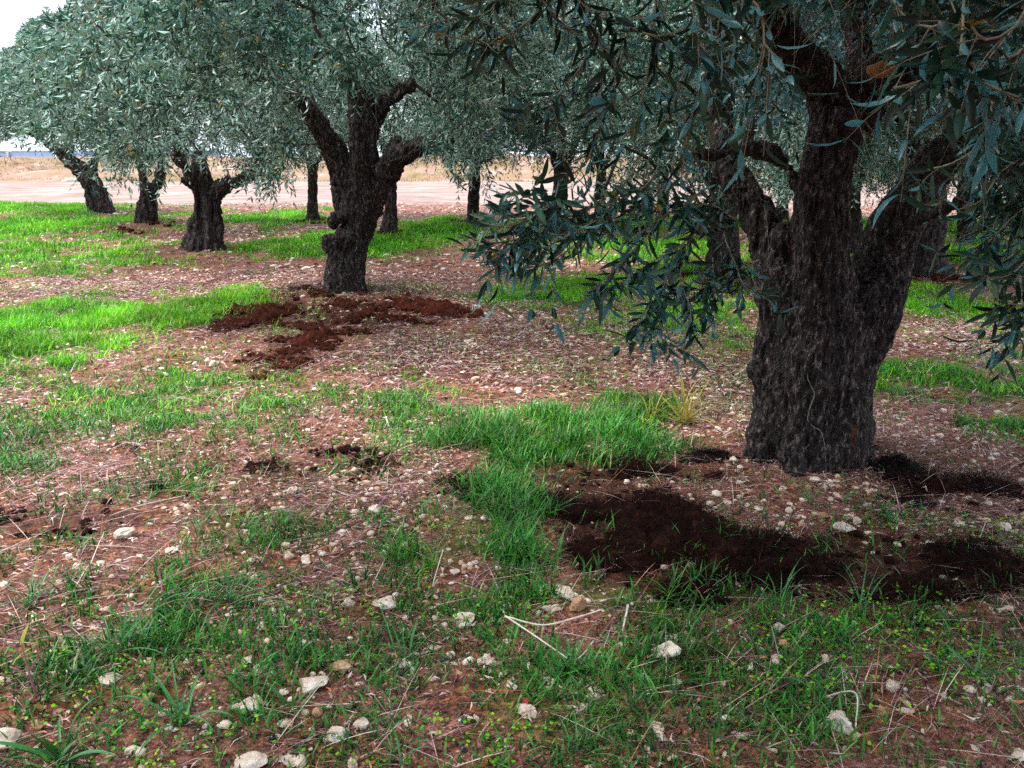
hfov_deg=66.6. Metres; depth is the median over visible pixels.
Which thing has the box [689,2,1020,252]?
olive tree
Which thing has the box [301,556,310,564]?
stone
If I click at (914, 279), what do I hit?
manure
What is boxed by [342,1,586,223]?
olive tree
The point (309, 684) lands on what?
stone
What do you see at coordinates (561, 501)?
grass tuft
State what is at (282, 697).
grass tuft
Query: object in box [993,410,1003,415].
stone
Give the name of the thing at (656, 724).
stone
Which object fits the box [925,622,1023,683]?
grass tuft
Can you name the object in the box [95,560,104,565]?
stone
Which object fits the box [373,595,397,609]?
stone
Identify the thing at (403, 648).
grass tuft
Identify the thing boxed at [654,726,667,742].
stone
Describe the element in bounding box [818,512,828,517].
stone
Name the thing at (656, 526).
manure
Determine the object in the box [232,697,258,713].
stone
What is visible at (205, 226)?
olive tree
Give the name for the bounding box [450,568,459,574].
stone
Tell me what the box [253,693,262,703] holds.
stone
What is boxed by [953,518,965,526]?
stone
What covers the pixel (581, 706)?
stone
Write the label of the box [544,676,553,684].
stone
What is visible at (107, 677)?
stone
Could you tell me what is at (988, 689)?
stone
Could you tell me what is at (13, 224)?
grass
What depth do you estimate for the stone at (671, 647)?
2.40 m
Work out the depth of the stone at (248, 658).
2.37 m
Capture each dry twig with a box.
[110,495,184,515]
[504,609,602,658]
[622,604,628,630]
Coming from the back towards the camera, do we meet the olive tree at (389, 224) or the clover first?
the olive tree at (389, 224)
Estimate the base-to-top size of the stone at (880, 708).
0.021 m
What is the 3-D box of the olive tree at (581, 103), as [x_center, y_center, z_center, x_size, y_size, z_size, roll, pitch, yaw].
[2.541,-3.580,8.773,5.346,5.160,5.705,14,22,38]
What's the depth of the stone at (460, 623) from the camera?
2.60 m
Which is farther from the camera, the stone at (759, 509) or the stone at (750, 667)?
the stone at (759, 509)
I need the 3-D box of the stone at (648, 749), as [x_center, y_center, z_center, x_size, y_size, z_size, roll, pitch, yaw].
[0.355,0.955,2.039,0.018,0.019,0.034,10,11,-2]
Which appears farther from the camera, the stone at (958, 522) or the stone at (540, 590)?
the stone at (958, 522)
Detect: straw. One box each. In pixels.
[0,279,1023,405]
[0,387,1023,767]
[432,549,443,586]
[824,690,857,728]
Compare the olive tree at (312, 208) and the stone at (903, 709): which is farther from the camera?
the olive tree at (312, 208)
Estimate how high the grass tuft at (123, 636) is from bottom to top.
0.213 m
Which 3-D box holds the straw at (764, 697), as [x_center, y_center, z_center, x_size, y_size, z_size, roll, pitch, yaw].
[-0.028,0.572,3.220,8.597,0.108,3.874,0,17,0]
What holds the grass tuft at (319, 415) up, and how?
on the ground at (16, 186)
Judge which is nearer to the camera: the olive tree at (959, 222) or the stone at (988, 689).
the stone at (988, 689)
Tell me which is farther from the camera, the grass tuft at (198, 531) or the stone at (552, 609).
the grass tuft at (198, 531)
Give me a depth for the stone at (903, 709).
2.15 m
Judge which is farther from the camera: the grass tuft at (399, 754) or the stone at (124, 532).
the stone at (124, 532)
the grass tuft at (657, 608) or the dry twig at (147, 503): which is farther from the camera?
the dry twig at (147, 503)
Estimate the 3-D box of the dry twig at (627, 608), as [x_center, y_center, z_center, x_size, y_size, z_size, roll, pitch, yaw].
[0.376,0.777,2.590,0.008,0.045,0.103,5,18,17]
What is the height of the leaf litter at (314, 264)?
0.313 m
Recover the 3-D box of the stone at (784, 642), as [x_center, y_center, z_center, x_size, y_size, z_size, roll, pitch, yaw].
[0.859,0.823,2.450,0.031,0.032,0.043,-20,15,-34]
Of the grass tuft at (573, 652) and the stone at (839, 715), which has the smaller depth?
the stone at (839, 715)
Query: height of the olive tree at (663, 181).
5.239 m
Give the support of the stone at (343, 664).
on the ground at (16, 186)
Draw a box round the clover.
[0,508,1023,767]
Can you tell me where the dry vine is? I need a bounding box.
[807,354,825,472]
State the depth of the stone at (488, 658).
2.40 m
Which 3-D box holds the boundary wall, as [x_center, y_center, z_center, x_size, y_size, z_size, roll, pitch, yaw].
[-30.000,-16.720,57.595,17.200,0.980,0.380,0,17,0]
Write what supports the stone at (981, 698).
on the ground at (16, 186)
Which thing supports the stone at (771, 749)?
on the ground at (16, 186)
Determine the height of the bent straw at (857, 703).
0.055 m
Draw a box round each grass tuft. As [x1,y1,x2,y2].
[0,554,93,611]
[0,695,117,767]
[25,570,194,687]
[115,658,233,763]
[158,553,283,628]
[179,504,219,549]
[254,682,318,712]
[309,401,340,416]
[365,721,436,767]
[369,603,449,678]
[411,541,456,578]
[431,479,509,517]
[487,513,558,570]
[531,481,589,517]
[541,623,608,688]
[556,706,630,766]
[630,391,673,430]
[630,583,680,631]
[635,369,732,432]
[765,558,815,607]
[775,650,864,707]
[780,482,835,511]
[807,562,892,616]
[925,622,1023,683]
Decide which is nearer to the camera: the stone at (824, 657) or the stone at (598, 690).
the stone at (598, 690)
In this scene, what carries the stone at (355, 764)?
on the ground at (16, 186)
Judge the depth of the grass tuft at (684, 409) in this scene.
4.43 m
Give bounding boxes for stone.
[0,676,10,683]
[0,727,21,747]
[30,719,44,730]
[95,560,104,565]
[98,672,123,685]
[101,590,114,597]
[113,527,134,539]
[141,692,155,703]
[165,547,178,553]
[199,729,208,734]
[209,360,218,366]
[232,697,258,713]
[234,751,267,767]
[243,655,251,662]
[253,664,265,673]
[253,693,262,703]
[277,755,295,766]
[287,487,296,494]
[299,675,328,693]
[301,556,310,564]
[327,726,349,743]
[329,659,354,673]
[340,598,354,607]
[347,756,357,767]
[353,717,368,729]
[367,504,381,514]
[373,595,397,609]
[392,658,411,668]
[404,715,411,726]
[422,645,441,651]
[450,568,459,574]
[453,612,474,627]
[477,653,495,665]
[506,682,517,689]
[517,703,536,718]
[539,584,550,593]
[542,604,561,613]
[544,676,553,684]
[557,585,574,600]
[569,596,586,611]
[578,703,590,712]
[583,691,600,700]
[588,686,603,692]
[644,745,650,753]
[651,640,681,658]
[651,721,663,731]
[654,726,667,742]
[670,678,681,684]
[706,501,714,506]
[712,490,721,496]
[729,456,738,461]
[735,731,749,739]
[746,662,752,671]
[754,505,762,511]
[763,746,777,752]
[771,622,786,632]
[778,639,788,650]
[809,476,820,481]
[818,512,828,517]
[821,654,828,664]
[821,710,853,735]
[833,492,843,499]
[833,521,855,532]
[843,513,855,519]
[853,517,861,523]
[876,705,885,715]
[885,679,899,692]
[896,707,914,713]
[903,700,911,707]
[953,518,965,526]
[969,744,979,751]
[978,696,991,706]
[982,682,992,692]
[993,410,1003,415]
[995,522,1011,531]
[1007,747,1023,763]
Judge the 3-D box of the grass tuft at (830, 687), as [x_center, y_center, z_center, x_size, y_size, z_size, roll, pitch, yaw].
[0.885,0.832,2.204,0.298,0.145,0.192,0,17,0]
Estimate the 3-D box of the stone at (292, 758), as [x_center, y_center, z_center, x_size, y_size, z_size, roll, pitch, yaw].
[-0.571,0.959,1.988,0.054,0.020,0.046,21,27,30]
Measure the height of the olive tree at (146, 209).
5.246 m
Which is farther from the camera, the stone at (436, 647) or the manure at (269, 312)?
the manure at (269, 312)
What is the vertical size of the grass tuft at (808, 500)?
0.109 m
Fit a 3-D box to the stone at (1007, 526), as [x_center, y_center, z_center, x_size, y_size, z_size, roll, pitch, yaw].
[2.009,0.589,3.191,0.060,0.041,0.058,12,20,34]
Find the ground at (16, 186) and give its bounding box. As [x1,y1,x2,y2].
[0,154,1023,767]
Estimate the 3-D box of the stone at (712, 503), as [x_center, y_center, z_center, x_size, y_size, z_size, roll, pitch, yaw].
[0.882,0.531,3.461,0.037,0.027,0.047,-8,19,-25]
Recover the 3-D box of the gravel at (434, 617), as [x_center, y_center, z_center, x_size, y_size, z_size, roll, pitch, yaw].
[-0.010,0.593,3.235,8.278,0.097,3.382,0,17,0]
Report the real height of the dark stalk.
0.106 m
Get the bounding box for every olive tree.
[0,0,258,222]
[0,0,383,251]
[0,8,137,213]
[1,0,632,293]
[12,0,1023,476]
[192,0,406,221]
[245,0,532,233]
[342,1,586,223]
[394,0,695,236]
[457,0,751,232]
[488,0,992,278]
[564,6,776,218]
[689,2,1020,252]
[732,93,886,220]
[735,5,1023,277]
[862,151,1004,202]
[886,96,1005,243]
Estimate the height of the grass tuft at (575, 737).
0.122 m
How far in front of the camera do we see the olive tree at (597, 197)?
13.58 m
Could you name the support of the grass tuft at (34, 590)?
on the ground at (16, 186)
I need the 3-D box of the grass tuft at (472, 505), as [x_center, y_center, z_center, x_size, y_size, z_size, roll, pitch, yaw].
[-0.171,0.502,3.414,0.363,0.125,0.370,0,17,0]
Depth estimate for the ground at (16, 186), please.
3.22 m
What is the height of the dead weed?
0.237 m
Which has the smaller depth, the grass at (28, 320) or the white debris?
the grass at (28, 320)
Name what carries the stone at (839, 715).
on the ground at (16, 186)
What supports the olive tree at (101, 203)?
on the ground at (16, 186)
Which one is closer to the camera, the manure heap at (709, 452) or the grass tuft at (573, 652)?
the grass tuft at (573, 652)
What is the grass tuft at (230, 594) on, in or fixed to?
on the ground at (16, 186)
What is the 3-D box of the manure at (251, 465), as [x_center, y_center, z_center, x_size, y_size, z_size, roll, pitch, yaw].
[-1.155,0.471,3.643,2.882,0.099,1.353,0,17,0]
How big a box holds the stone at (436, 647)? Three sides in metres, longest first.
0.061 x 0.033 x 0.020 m
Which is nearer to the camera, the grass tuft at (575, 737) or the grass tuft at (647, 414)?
the grass tuft at (575, 737)
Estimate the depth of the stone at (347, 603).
2.69 m
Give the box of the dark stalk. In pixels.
[158,564,164,597]
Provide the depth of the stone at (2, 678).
2.31 m
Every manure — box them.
[0,437,514,557]
[117,217,976,294]
[172,282,484,380]
[486,441,1023,637]
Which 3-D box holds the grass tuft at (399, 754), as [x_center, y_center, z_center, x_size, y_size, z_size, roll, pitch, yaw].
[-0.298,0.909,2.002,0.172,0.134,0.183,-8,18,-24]
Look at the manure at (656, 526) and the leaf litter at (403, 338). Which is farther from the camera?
the leaf litter at (403, 338)
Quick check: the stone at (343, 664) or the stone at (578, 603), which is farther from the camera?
the stone at (578, 603)
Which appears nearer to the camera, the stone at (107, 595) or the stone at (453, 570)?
the stone at (107, 595)
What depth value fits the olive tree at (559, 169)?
13.68 m
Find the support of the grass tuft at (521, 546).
on the ground at (16, 186)
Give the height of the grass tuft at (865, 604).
0.190 m
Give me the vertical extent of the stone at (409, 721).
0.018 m
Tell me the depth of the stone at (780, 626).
2.54 m
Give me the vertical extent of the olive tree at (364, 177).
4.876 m
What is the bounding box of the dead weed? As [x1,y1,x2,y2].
[0,624,38,693]
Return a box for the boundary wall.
[0,151,219,156]
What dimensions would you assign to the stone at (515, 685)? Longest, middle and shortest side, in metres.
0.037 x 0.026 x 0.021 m
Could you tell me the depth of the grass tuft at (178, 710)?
2.12 m
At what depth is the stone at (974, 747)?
2.01 m
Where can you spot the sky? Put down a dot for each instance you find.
(12, 13)
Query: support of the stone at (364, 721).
on the ground at (16, 186)
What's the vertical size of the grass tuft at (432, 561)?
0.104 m
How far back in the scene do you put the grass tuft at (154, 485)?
3.64 m
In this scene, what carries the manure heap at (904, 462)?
on the ground at (16, 186)
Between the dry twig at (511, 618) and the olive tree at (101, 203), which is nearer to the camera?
the dry twig at (511, 618)
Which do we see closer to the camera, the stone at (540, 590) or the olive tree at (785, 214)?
the stone at (540, 590)
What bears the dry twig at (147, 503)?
on the ground at (16, 186)
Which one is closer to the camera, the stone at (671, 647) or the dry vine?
the stone at (671, 647)
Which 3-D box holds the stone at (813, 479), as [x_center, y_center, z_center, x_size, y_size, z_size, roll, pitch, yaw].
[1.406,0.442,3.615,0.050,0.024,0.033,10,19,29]
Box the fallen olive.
[269,733,275,740]
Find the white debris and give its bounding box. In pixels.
[62,178,75,180]
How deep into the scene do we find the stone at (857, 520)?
3.25 m
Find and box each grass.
[0,155,955,181]
[0,200,1023,272]
[0,264,1023,494]
[0,331,1023,767]
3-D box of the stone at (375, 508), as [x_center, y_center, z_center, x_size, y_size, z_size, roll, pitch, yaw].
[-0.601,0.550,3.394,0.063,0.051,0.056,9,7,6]
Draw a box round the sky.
[0,0,896,157]
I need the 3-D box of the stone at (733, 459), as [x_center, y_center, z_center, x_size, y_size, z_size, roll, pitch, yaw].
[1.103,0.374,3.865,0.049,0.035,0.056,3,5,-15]
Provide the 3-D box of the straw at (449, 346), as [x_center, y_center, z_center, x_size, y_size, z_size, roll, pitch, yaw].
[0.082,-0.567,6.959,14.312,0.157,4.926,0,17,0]
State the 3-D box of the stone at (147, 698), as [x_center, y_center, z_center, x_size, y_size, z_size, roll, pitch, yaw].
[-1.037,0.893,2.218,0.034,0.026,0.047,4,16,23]
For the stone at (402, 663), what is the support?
on the ground at (16, 186)
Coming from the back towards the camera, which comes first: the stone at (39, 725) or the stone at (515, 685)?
the stone at (515, 685)
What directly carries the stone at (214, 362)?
on the ground at (16, 186)
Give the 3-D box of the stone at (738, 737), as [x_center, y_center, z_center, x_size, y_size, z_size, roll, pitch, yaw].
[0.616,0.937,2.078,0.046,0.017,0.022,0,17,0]
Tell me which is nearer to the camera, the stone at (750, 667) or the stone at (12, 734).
the stone at (12, 734)
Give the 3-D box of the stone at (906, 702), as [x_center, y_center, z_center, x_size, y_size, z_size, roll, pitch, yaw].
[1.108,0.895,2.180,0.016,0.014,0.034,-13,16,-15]
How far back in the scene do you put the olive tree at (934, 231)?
9.15 m
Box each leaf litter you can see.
[0,267,1023,405]
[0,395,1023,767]
[1,201,1013,271]
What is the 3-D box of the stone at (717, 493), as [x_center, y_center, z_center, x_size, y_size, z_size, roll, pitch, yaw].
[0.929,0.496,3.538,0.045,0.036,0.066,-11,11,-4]
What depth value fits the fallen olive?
2.06 m
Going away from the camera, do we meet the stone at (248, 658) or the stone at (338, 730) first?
the stone at (338, 730)
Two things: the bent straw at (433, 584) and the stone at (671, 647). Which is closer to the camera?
the stone at (671, 647)
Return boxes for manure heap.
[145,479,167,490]
[677,445,739,463]
[866,450,926,477]
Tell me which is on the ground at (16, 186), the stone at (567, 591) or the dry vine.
the stone at (567, 591)
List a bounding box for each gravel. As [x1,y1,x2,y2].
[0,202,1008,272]
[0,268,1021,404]
[0,399,1023,767]
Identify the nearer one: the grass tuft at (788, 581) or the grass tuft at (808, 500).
the grass tuft at (788, 581)
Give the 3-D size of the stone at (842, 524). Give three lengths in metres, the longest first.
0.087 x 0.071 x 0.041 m
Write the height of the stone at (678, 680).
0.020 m
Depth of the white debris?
37.08 m
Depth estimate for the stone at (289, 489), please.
3.60 m
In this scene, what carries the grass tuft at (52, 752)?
on the ground at (16, 186)
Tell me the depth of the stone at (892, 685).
2.25 m
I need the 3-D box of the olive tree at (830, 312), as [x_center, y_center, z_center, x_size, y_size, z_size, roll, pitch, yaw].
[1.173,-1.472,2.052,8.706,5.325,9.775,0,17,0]
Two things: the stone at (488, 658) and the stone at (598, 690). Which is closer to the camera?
the stone at (598, 690)
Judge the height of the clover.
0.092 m
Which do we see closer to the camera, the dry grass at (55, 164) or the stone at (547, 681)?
the stone at (547, 681)
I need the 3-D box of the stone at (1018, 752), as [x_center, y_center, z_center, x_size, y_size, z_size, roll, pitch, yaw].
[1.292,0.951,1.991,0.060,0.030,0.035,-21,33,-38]
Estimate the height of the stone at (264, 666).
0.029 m
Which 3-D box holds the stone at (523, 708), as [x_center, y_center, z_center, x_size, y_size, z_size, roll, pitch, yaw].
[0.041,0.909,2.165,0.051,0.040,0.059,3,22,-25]
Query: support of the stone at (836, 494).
on the gravel at (434, 617)
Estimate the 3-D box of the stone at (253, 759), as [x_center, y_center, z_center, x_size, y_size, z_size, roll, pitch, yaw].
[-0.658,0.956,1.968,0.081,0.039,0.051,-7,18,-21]
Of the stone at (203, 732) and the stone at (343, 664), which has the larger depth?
the stone at (343, 664)
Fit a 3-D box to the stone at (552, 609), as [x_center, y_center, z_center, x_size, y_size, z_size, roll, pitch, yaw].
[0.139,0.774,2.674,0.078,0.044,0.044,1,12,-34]
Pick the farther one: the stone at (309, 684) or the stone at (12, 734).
the stone at (309, 684)
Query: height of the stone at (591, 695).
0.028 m
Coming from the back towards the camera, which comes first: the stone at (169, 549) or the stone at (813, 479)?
the stone at (813, 479)
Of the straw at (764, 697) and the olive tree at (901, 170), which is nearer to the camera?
the straw at (764, 697)
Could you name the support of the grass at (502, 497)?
on the ground at (16, 186)
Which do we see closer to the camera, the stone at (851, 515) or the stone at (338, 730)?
the stone at (338, 730)

